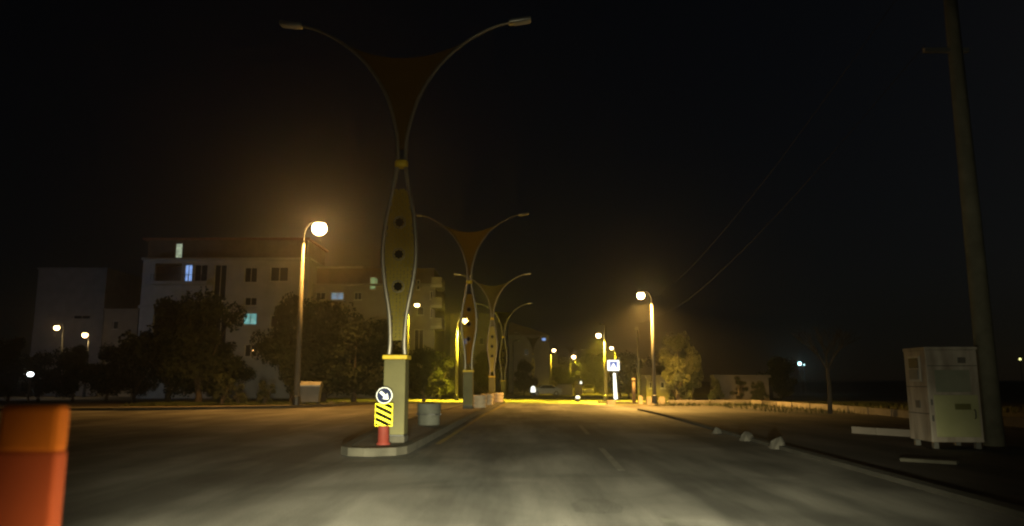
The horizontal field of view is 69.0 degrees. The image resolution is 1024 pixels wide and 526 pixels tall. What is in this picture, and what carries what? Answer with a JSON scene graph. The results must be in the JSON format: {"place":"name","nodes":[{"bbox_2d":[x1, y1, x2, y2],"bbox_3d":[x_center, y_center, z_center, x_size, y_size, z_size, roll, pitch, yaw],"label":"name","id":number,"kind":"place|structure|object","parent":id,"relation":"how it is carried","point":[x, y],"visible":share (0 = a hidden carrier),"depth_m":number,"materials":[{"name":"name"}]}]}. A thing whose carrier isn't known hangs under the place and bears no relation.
{"place":"outdoors","nodes":[
{"label":"outdoors","id":0,"kind":"place"},
{"bbox_2d":[0,408,339,443],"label":"side street","id":1,"kind":"structure","parent":0,"point":[84,426],"depth_m":27.13,"materials":[{"name":"asphalt"}]},
{"bbox_2d":[0,401,378,407],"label":"pavement","id":2,"kind":"structure","parent":0,"point":[183,406],"depth_m":39.71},
{"bbox_2d":[292,221,326,404],"bbox_3d":[-11.748,2.820,43.188,1.607,10.667,0.840,0,-9,0],"label":"street lamp","id":3,"kind":"object","parent":2,"relation":"on","point":[319,227],"visible":0.98,"depth_m":43.03,"materials":[{"name":"metal"}]},
{"bbox_2d":[300,381,322,404],"bbox_3d":[-11.914,7.703,44.190,1.240,1.353,1.000,1,-9,-4],"label":"waste container","id":4,"kind":"object","parent":2,"relation":"on","point":[310,391],"visible":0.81,"depth_m":43.78,"materials":[{"name":"metal"}]},
{"bbox_2d":[443,386,508,396],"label":"pavement","id":5,"kind":"structure","parent":0,"point":[476,393],"depth_m":107.78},
{"bbox_2d":[0,381,1023,441],"bbox_3d":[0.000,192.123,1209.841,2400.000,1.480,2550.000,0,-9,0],"label":"ground","id":6,"kind":"structure","parent":0,"point":[881,388],"depth_m":129.40,"materials":[{"name":"soil"}]},
{"bbox_2d":[26,372,33,403],"bbox_3d":[-33.243,8.600,51.286,0.480,2.160,0.192,0,-9,0],"label":"floodlight","id":7,"kind":"object","parent":6,"relation":"on","point":[29,374],"visible":1,"depth_m":51.27,"materials":[{"name":"metal"}]},
{"bbox_2d":[26,268,141,395],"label":"building","id":8,"kind":"structure","parent":6,"relation":"on","point":[74,302],"depth_m":98.41,"materials":[{"name":"paint"}]},
{"bbox_2d":[72,315,89,319],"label":"window","id":9,"kind":"structure","parent":8,"relation":"in","point":[76,317],"depth_m":98.23,"materials":[{"name":"black glass"}]},
{"bbox_2d":[97,309,139,396],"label":"block","id":10,"kind":"structure","parent":6,"relation":"on","point":[117,323],"depth_m":91.93,"materials":[{"name":"grey concrete"}]},
{"bbox_2d":[100,335,159,401],"bbox_3d":[-28.470,8.106,57.228,4.382,5.315,4.709,-2,-9,11],"label":"broadleaf tree","id":11,"kind":"object","parent":6,"relation":"on","point":[138,382],"visible":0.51,"depth_m":56.96,"materials":[{"name":"green plant"}]},
{"bbox_2d":[112,295,223,402],"bbox_3d":[-25.547,6.354,54.873,7.912,8.106,7.149,1,-9,-5],"label":"broadleaf tree","id":12,"kind":"object","parent":6,"relation":"on","point":[137,351],"visible":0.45,"depth_m":54.16,"materials":[{"name":"green plant"}]},
{"bbox_2d":[146,286,247,401],"bbox_3d":[-22.737,5.958,53.943,6.685,8.642,5.928,5,-10,-29],"label":"broadleaf tree","id":13,"kind":"object","parent":6,"relation":"on","point":[201,368],"visible":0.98,"depth_m":53.05,"materials":[{"name":"green plant"}]},
{"bbox_2d":[211,374,235,405],"bbox_3d":[-17.895,7.962,46.349,1.607,2.169,1.538,0,-9,-2],"label":"round shrub","id":14,"kind":"object","parent":6,"relation":"on","point":[221,393],"visible":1,"depth_m":46.12,"materials":[{"name":"green plant"}]},
{"bbox_2d":[135,238,328,397],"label":"apartment building","id":15,"kind":"structure","parent":6,"relation":"on","point":[257,278],"depth_m":76.64,"materials":[{"name":"beige"}]},
{"bbox_2d":[175,243,182,257],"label":"window","id":16,"kind":"structure","parent":15,"relation":"in","point":[178,251],"depth_m":78.94,"materials":[{"name":"grey"}]},
{"bbox_2d":[184,265,192,280],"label":"window","id":17,"kind":"structure","parent":15,"relation":"in","point":[188,268],"depth_m":76.97,"materials":[{"name":"blue"}]},
{"bbox_2d":[194,265,207,280],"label":"window","id":18,"kind":"structure","parent":15,"relation":"in","point":[199,269],"depth_m":76.97,"materials":[{"name":"black glass"}]},
{"bbox_2d":[213,265,226,300],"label":"window","id":19,"kind":"structure","parent":15,"relation":"in","point":[220,270],"depth_m":76.84,"materials":[{"name":"black glass"}]},
{"bbox_2d":[215,316,225,345],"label":"window","id":20,"kind":"structure","parent":15,"relation":"in","point":[218,324],"depth_m":76.04,"materials":[{"name":"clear glass"}]},
{"bbox_2d":[243,313,256,324],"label":"window","id":21,"kind":"structure","parent":15,"relation":"in","point":[251,319],"depth_m":76.21,"materials":[{"name":"teal"}]},
{"bbox_2d":[243,344,256,357],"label":"window","id":22,"kind":"structure","parent":15,"relation":"in","point":[248,352],"depth_m":75.71,"materials":[{"name":"black glass"}]},
{"bbox_2d":[243,267,257,282],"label":"window","id":23,"kind":"structure","parent":15,"relation":"in","point":[250,276],"depth_m":76.92,"materials":[{"name":"black glass"}]},
{"bbox_2d":[245,297,256,305],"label":"window","id":24,"kind":"structure","parent":15,"relation":"in","point":[249,301],"depth_m":76.51,"materials":[{"name":"black glass"}]},
{"bbox_2d":[269,267,288,281],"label":"window","id":25,"kind":"structure","parent":15,"relation":"in","point":[278,274],"depth_m":76.94,"materials":[{"name":"brown glass"}]},
{"bbox_2d":[228,383,249,403],"bbox_3d":[-17.352,8.359,47.203,1.118,1.578,1.169,-7,-12,39],"label":"round shrub","id":26,"kind":"object","parent":6,"relation":"on","point":[241,398],"visible":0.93,"depth_m":47.19,"materials":[{"name":"green plant"}]},
{"bbox_2d":[256,380,275,404],"bbox_3d":[-15.451,8.210,46.820,1.315,1.775,1.258,1,-9,-7],"label":"round shrub","id":27,"kind":"object","parent":6,"relation":"on","point":[264,398],"visible":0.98,"depth_m":46.64,"materials":[{"name":"green plant"}]},
{"bbox_2d":[248,291,325,401],"bbox_3d":[-16.392,6.162,54.328,4.155,8.305,4.710,-7,-11,36],"label":"broadleaf tree","id":28,"kind":"object","parent":6,"relation":"on","point":[289,314],"visible":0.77,"depth_m":53.78,"materials":[{"name":"green plant"}]},
{"bbox_2d":[272,297,361,402],"bbox_3d":[-14.944,6.638,56.618,6.650,8.106,7.847,3,-9,-18],"label":"broadleaf tree","id":29,"kind":"object","parent":6,"relation":"on","point":[326,332],"visible":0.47,"depth_m":54.81,"materials":[{"name":"green plant"}]},
{"bbox_2d":[319,312,384,402],"bbox_3d":[-10.825,6.752,52.831,5.505,6.626,6.239,2,-9,-15],"label":"broadleaf tree","id":30,"kind":"object","parent":6,"relation":"on","point":[349,372],"visible":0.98,"depth_m":51.84,"materials":[{"name":"green plant"}]},
{"bbox_2d":[313,266,445,397],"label":"apartment wing","id":31,"kind":"structure","parent":6,"relation":"on","point":[361,288],"depth_m":78.42,"materials":[{"name":"paint"}]},
{"bbox_2d":[316,292,325,300],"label":"window","id":32,"kind":"structure","parent":31,"relation":"in","point":[319,295],"depth_m":78.59,"materials":[{"name":"brown glass"}]},
{"bbox_2d":[330,292,343,300],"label":"window","id":33,"kind":"structure","parent":31,"relation":"in","point":[335,296],"depth_m":78.57,"materials":[{"name":"white"}]},
{"bbox_2d":[414,329,423,349],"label":"window","id":34,"kind":"structure","parent":31,"relation":"in","point":[418,333],"depth_m":77.88,"materials":[{"name":"black glass"}]},
{"bbox_2d":[341,316,421,401],"bbox_3d":[-10.827,7.498,57.903,6.079,6.777,6.996,-3,-9,16],"label":"broadleaf tree","id":35,"kind":"object","parent":6,"relation":"on","point":[381,347],"visible":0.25,"depth_m":56.96,"materials":[{"name":"green plant"}]},
{"bbox_2d":[450,314,506,392],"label":"building","id":36,"kind":"structure","parent":6,"relation":"on","point":[483,322],"depth_m":124.45,"materials":[{"name":"beige"}]},
{"bbox_2d":[466,349,501,393],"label":"broadleaf tree","id":37,"kind":"object","parent":6,"relation":"on","point":[481,370],"visible":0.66,"depth_m":105.72,"materials":[{"name":"green plant"}]},
{"bbox_2d":[514,360,538,394],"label":"broadleaf tree","id":38,"kind":"object","parent":6,"relation":"on","point":[521,383],"visible":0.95,"depth_m":102.32,"materials":[{"name":"green plant"}]},
{"bbox_2d":[507,322,549,393],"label":"gabled far building","id":39,"kind":"structure","parent":6,"relation":"on","point":[522,348],"depth_m":117.26,"materials":[{"name":"beige"}]},
{"bbox_2d":[552,355,576,384],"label":"broadleaf tree","id":40,"kind":"object","parent":6,"relation":"on","point":[562,376],"visible":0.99,"depth_m":147.84,"materials":[{"name":"green plant"}]},
{"bbox_2d":[120,400,1023,413],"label":"grass","id":41,"kind":"structure","parent":6,"relation":"on","point":[741,404],"depth_m":45.86,"materials":[{"name":"plant"}]},
{"bbox_2d":[637,291,658,403],"bbox_3d":[8.587,5.304,47.200,1.156,7.085,0.480,0,-9,0],"label":"street lamp","id":42,"kind":"object","parent":41,"relation":"on","point":[640,295],"visible":1,"depth_m":47.06,"materials":[{"name":"metal"}]},
{"bbox_2d":[575,384,581,394],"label":"ochre wall","id":43,"kind":"structure","parent":6,"relation":"on","point":[578,389],"depth_m":106.48,"materials":[{"name":"paint"}]},
{"bbox_2d":[574,353,595,385],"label":"broadleaf tree","id":44,"kind":"object","parent":6,"relation":"on","point":[582,366],"visible":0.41,"depth_m":148.35,"materials":[{"name":"green plant"}]},
{"bbox_2d":[583,385,595,392],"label":"parked car","id":45,"kind":"object","parent":6,"relation":"on","point":[589,388],"visible":0.89,"depth_m":114.70,"materials":[{"name":"beige paint"}]},
{"bbox_2d":[577,349,603,382],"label":"house","id":46,"kind":"structure","parent":6,"relation":"on","point":[583,352],"depth_m":208.69,"materials":[{"name":"beige concrete"}]},
{"bbox_2d":[583,353,610,393],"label":"broadleaf tree","id":47,"kind":"object","parent":6,"relation":"on","point":[597,378],"visible":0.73,"depth_m":118.35,"materials":[{"name":"green plant"}]},
{"bbox_2d":[607,354,632,396],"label":"broadleaf tree","id":48,"kind":"object","parent":6,"relation":"on","point":[610,383],"visible":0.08,"depth_m":88.66,"materials":[{"name":"green plant"}]},
{"bbox_2d":[631,378,635,402],"bbox_3d":[7.906,8.290,48.400,0.276,1.587,0.269,0,-9,2],"label":"bollard post","id":49,"kind":"object","parent":6,"relation":"on","point":[633,391],"visible":1,"depth_m":48.31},
{"bbox_2d":[666,372,692,399],"bbox_3d":[11.362,8.675,51.135,1.678,2.367,2.192,-6,-11,32],"label":"round shrub","id":50,"kind":"object","parent":6,"relation":"on","point":[680,395],"visible":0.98,"depth_m":51.03,"materials":[{"name":"green plant"}]},
{"bbox_2d":[659,331,700,399],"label":"olive tree","id":51,"kind":"object","parent":6,"relation":"on","point":[674,363],"visible":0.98,"depth_m":55.55,"materials":[{"name":"green plant"}]},
{"bbox_2d":[680,354,704,399],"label":"olive tree","id":52,"kind":"object","parent":6,"relation":"on","point":[696,378],"visible":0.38,"depth_m":60.81,"materials":[{"name":"green plant"}]},
{"bbox_2d":[707,378,724,399],"bbox_3d":[15.362,9.697,56.272,1.258,1.972,1.388,-1,-9,5],"label":"round shrub","id":53,"kind":"object","parent":6,"relation":"on","point":[715,393],"visible":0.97,"depth_m":55.97,"materials":[{"name":"green plant"}]},
{"bbox_2d":[730,376,748,399],"bbox_3d":[17.165,9.594,56.254,1.530,2.144,1.130,-8,-12,41],"label":"conical shrub","id":54,"kind":"object","parent":6,"relation":"on","point":[739,395],"visible":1,"depth_m":56.16,"materials":[{"name":"green plant"}]},
{"bbox_2d":[710,375,770,400],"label":"building","id":55,"kind":"structure","parent":6,"relation":"on","point":[727,383],"depth_m":61.13,"materials":[{"name":"paint"}]},
{"bbox_2d":[752,381,768,400],"bbox_3d":[18.717,9.779,56.254,1.258,1.775,1.315,0,-9,2],"label":"round shrub","id":56,"kind":"object","parent":6,"relation":"on","point":[760,393],"visible":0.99,"depth_m":55.96,"materials":[{"name":"green plant"}]},
{"bbox_2d":[792,324,861,413],"bbox_3d":[13.713,4.662,32.675,2.795,3.928,2.521,0,-9,0],"label":"bare tree","id":57,"kind":"object","parent":6,"relation":"on","point":[829,386],"visible":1,"depth_m":32.52,"materials":[{"name":"brown plant"}]},
{"bbox_2d":[667,400,1023,426],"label":"wall","id":58,"kind":"structure","parent":6,"relation":"on","point":[1014,421],"depth_m":34.77,"materials":[{"name":"concrete"}]},
{"bbox_2d":[0,397,1023,401],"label":"cross street","id":59,"kind":"structure","parent":0,"point":[514,399],"depth_m":68.76,"materials":[{"name":"asphalt"}]},
{"bbox_2d":[0,336,45,401],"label":"broadleaf tree","id":60,"kind":"object","parent":59,"relation":"on","point":[13,367],"visible":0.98,"depth_m":58.99,"materials":[{"name":"green plant"}]},
{"bbox_2d":[21,350,61,400],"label":"broadleaf tree","id":61,"kind":"object","parent":59,"relation":"on","point":[40,386],"visible":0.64,"depth_m":60.93,"materials":[{"name":"green plant"}]},
{"bbox_2d":[54,325,63,396],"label":"street lamp","id":62,"kind":"object","parent":59,"relation":"on","point":[56,327],"visible":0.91,"depth_m":83.65,"materials":[{"name":"metal"}]},
{"bbox_2d":[45,344,101,401],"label":"broadleaf tree","id":63,"kind":"object","parent":59,"relation":"on","point":[74,375],"visible":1,"depth_m":58.85,"materials":[{"name":"green plant"}]},
{"bbox_2d":[82,332,89,396],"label":"street lamp","id":64,"kind":"object","parent":59,"relation":"on","point":[84,386],"visible":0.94,"depth_m":83.47,"materials":[{"name":"metal"}]},
{"bbox_2d":[86,342,128,400],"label":"broadleaf tree","id":65,"kind":"object","parent":59,"relation":"on","point":[102,385],"visible":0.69,"depth_m":59.76,"materials":[{"name":"green plant"}]},
{"bbox_2d":[203,342,257,398],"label":"broadleaf tree","id":66,"kind":"object","parent":59,"relation":"on","point":[226,350],"visible":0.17,"depth_m":59.46,"materials":[{"name":"green plant"}]},
{"bbox_2d":[407,303,418,354],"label":"street lamp","id":67,"kind":"object","parent":59,"relation":"on","point":[416,304],"visible":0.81,"depth_m":65.78,"materials":[{"name":"metal"}]},
{"bbox_2d":[409,345,447,401],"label":"broadleaf tree","id":68,"kind":"object","parent":59,"relation":"on","point":[421,382],"visible":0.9,"depth_m":58.81,"materials":[{"name":"green plant"}]},
{"bbox_2d":[429,351,455,399],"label":"broadleaf tree","id":69,"kind":"object","parent":59,"relation":"on","point":[448,387],"visible":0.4,"depth_m":68.82,"materials":[{"name":"green plant"}]},
{"bbox_2d":[454,317,466,399],"bbox_3d":[-4.416,8.264,64.500,1.176,7.159,0.560,0,-9,0],"label":"street lamp","id":70,"kind":"object","parent":59,"relation":"on","point":[456,395],"visible":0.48,"depth_m":64.30,"materials":[{"name":"metal"}]},
{"bbox_2d":[476,303,531,398],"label":"decorative lamp mast","id":71,"kind":"object","parent":59,"relation":"on","point":[503,317],"visible":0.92,"depth_m":73.08,"materials":[{"name":"metal"}]},
{"bbox_2d":[596,323,608,400],"bbox_3d":[7.224,7.916,59.493,0.951,6.202,0.494,0,-9,0],"label":"street lamp","id":72,"kind":"object","parent":59,"relation":"on","point":[598,334],"visible":0.95,"depth_m":59.39,"materials":[{"name":"metal"}]},
{"bbox_2d":[607,360,618,398],"bbox_3d":[8.763,10.051,64.218,1.008,3.316,0.310,0,-9,0],"label":"crossing sign","id":73,"kind":"object","parent":59,"relation":"on","point":[613,365],"visible":1,"depth_m":64.28,"materials":[{"name":"grey"}]},
{"bbox_2d":[609,350,645,398],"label":"broadleaf tree","id":74,"kind":"object","parent":59,"relation":"on","point":[624,381],"visible":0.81,"depth_m":72.75,"materials":[{"name":"green plant"}]},
{"bbox_2d":[635,327,641,399],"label":"pole","id":75,"kind":"object","parent":59,"relation":"on","point":[638,378],"visible":0.94,"depth_m":65.25,"materials":[{"name":"paint"}]},
{"bbox_2d":[640,375,673,399],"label":"kiosk","id":76,"kind":"object","parent":59,"relation":"on","point":[646,386],"visible":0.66,"depth_m":65.17,"materials":[{"name":"beige glass"}]},
{"bbox_2d":[645,349,678,387],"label":"broadleaf tree","id":77,"kind":"object","parent":59,"relation":"on","point":[660,368],"visible":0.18,"depth_m":74.08,"materials":[{"name":"green plant"}]},
{"bbox_2d":[756,355,798,399],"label":"broadleaf tree","id":78,"kind":"object","parent":59,"relation":"on","point":[780,379],"visible":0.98,"depth_m":64.48,"materials":[{"name":"green plant"}]},
{"bbox_2d":[0,0,1023,380],"label":"sky","id":79,"kind":"structure","parent":0,"point":[630,135],"materials":[{"name":"black"}]},
{"bbox_2d":[61,383,1023,525],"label":"road","id":80,"kind":"structure","parent":0,"point":[528,463],"depth_m":10.66,"materials":[{"name":"asphalt"}]},
{"bbox_2d":[0,404,69,525],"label":"road marker post","id":81,"kind":"object","parent":80,"relation":"on","point":[33,445],"visible":1,"depth_m":2.35,"materials":[{"name":"plastic"}]},
{"bbox_2d":[0,402,379,410],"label":"kerb","id":82,"kind":"structure","parent":80,"relation":"on","point":[202,408],"depth_m":38.60,"materials":[{"name":"concrete"}]},
{"bbox_2d":[341,400,504,456],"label":"median island kerb","id":83,"kind":"structure","parent":80,"relation":"on","point":[350,449],"depth_m":15.68,"materials":[{"name":"concrete"}]},
{"bbox_2d":[353,402,496,446],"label":"median island","id":84,"kind":"structure","parent":80,"relation":"on","point":[415,429],"depth_m":20.24,"materials":[{"name":"concrete"}]},
{"bbox_2d":[375,387,392,444],"bbox_3d":[-2.536,3.027,14.756,0.280,1.113,0.280,9,-13,-44],"label":"traffic sign post","id":85,"kind":"object","parent":84,"relation":"on","point":[383,415],"visible":1,"depth_m":14.73,"materials":[{"name":"red plastic"}]},
{"bbox_2d":[279,16,530,442],"bbox_3d":[-2.438,-0.910,16.240,5.754,9.380,0.520,0,-9,2],"label":"decorative lamp mast","id":86,"kind":"object","parent":84,"relation":"on","point":[403,83],"visible":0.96,"depth_m":16.23,"materials":[{"name":"metal"}]},
{"bbox_2d":[416,403,441,425],"bbox_3d":[-2.382,4.334,21.386,0.707,0.616,0.728,0,-9,0],"label":"planter","id":87,"kind":"object","parent":84,"relation":"on","point":[428,414],"visible":1,"depth_m":21.11,"materials":[{"name":"grey concrete"}]},
{"bbox_2d":[416,212,528,408],"bbox_3d":[-2.052,2.189,35.593,5.754,9.380,0.520,0,-9,2],"label":"decorative lamp mast","id":88,"kind":"object","parent":84,"relation":"on","point":[469,243],"visible":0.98,"depth_m":35.58,"materials":[{"name":"metal"}]},
{"bbox_2d":[473,395,486,407],"bbox_3d":[-1.587,6.760,36.391,0.723,0.616,0.723,0,-9,0],"label":"planter","id":89,"kind":"object","parent":84,"relation":"on","point":[479,401],"visible":0.91,"depth_m":36.10,"materials":[{"name":"beige concrete"}]},
{"bbox_2d":[481,394,493,404],"bbox_3d":[-1.395,7.745,42.310,0.723,0.616,0.723,0,-9,0],"label":"planter","id":90,"kind":"object","parent":84,"relation":"on","point":[490,398],"visible":0.69,"depth_m":42.02,"materials":[{"name":"beige concrete"}]},
{"bbox_2d":[454,273,530,393],"bbox_3d":[-1.456,5.390,54.830,5.754,9.380,0.520,0,-9,2],"label":"decorative lamp mast","id":91,"kind":"object","parent":84,"relation":"on","point":[492,293],"visible":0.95,"depth_m":54.94,"materials":[{"name":"metal"}]},
{"bbox_2d":[493,393,503,401],"bbox_3d":[-0.923,8.976,49.709,0.723,0.616,0.723,0,-9,0],"label":"planter","id":92,"kind":"object","parent":84,"relation":"on","point":[497,397],"visible":0.91,"depth_m":49.41,"materials":[{"name":"beige concrete"}]},
{"bbox_2d":[435,403,506,443],"bbox_3d":[-0.973,7.173,35.820,0.130,0.221,39.024,0,-9,2],"label":"edge line","id":93,"kind":"object","parent":80,"relation":"on","point":[453,433],"visible":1,"depth_m":22.39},
{"bbox_2d":[292,395,678,525],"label":"lane line","id":94,"kind":"object","parent":80,"relation":"on","point":[667,521],"visible":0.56,"depth_m":13.16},
{"bbox_2d":[371,453,622,513],"bbox_3d":[-0.739,3.175,11.172,1.211,0.001,7.528,5,-10,-26],"label":"asphalt patch","id":95,"kind":"object","parent":80,"relation":"on","point":[591,505],"visible":0.92,"depth_m":8.49,"materials":[{"name":"asphalt"}]},
{"bbox_2d":[514,332,550,376],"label":"decorative lamp mast","id":96,"kind":"object","parent":80,"relation":"on","point":[532,341],"visible":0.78,"depth_m":115.34,"materials":[{"name":"metal"}]},
{"bbox_2d":[529,385,561,395],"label":"parked car","id":97,"kind":"object","parent":80,"relation":"on","point":[549,389],"visible":0.85,"depth_m":97.79,"materials":[{"name":"silver metal"}]},
{"bbox_2d":[557,384,572,394],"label":"ochre wall","id":98,"kind":"structure","parent":80,"relation":"on","point":[567,389],"depth_m":102.56,"materials":[{"name":"paint"}]},
{"bbox_2d":[739,431,752,440],"bbox_3d":[5.499,4.082,17.537,0.306,0.238,0.305,-6,-11,33],"label":"rock","id":99,"kind":"object","parent":80,"relation":"on","point":[746,436],"visible":0.67,"depth_m":17.45,"materials":[{"name":"stone"}]},
{"bbox_2d":[769,436,784,448],"bbox_3d":[5.538,3.746,15.517,0.331,0.272,0.311,8,-12,-41],"label":"rock","id":100,"kind":"object","parent":80,"relation":"on","point":[776,443],"visible":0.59,"depth_m":15.41,"materials":[{"name":"stone"}]},
{"bbox_2d":[637,409,1023,518],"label":"kerb","id":101,"kind":"structure","parent":80,"relation":"on","point":[992,504],"depth_m":10.34,"materials":[{"name":"concrete"}]},
{"bbox_2d":[575,382,608,396],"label":"pavement","id":102,"kind":"structure","parent":0,"point":[590,394],"depth_m":102.98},
{"bbox_2d":[597,401,666,403],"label":"pavement","id":103,"kind":"structure","parent":0,"point":[626,402],"depth_m":52.65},
{"bbox_2d":[625,405,1023,506],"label":"sidewalk","id":104,"kind":"structure","parent":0,"point":[994,472],"depth_m":16.28,"materials":[{"name":"concrete"}]},
{"bbox_2d":[851,426,910,436],"bbox_3d":[9.755,4.399,19.374,0.288,0.204,1.913,5,-10,-30],"label":"kerb block","id":105,"kind":"object","parent":104,"relation":"on","point":[883,431],"depth_m":19.36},
{"bbox_2d":[900,457,958,464],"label":"sunken kerb","id":106,"kind":"structure","parent":104,"relation":"on","point":[930,460],"depth_m":12.88,"materials":[{"name":"concrete"}]},
{"bbox_2d":[902,347,983,448],"bbox_3d":[9.279,2.887,16.063,1.102,2.100,1.134,-1,-9,5],"label":"electrical cabinet","id":107,"kind":"object","parent":104,"relation":"on","point":[943,395],"visible":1,"depth_m":15.64,"materials":[{"name":"metal"}]},
{"bbox_2d":[931,395,981,436],"bbox_3d":[9.246,3.181,15.488,0.948,0.860,0.079,-1,-9,5],"label":"door","id":108,"kind":"structure","parent":107,"relation":"in","point":[955,415],"depth_m":15.51,"materials":[{"name":"metal"}]},
{"bbox_2d":[922,0,1005,446],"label":"utility pole","id":109,"kind":"object","parent":104,"relation":"on","point":[986,358],"visible":1,"depth_m":16.76,"materials":[{"name":"wood"}]},
{"bbox_2d":[638,0,895,305],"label":"overhead wire","id":110,"kind":"object","parent":109,"relation":"attached to","point":[797,136],"visible":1,"depth_m":25.50,"materials":[{"name":"metal"}]},
{"bbox_2d":[637,45,924,323],"bbox_3d":[11.137,0.805,46.239,0.014,2.903,58.465,0,-9,3],"label":"overhead wire","id":111,"kind":"object","parent":109,"relation":"attached to","point":[812,175],"visible":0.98,"depth_m":24.37,"materials":[{"name":"metal"}]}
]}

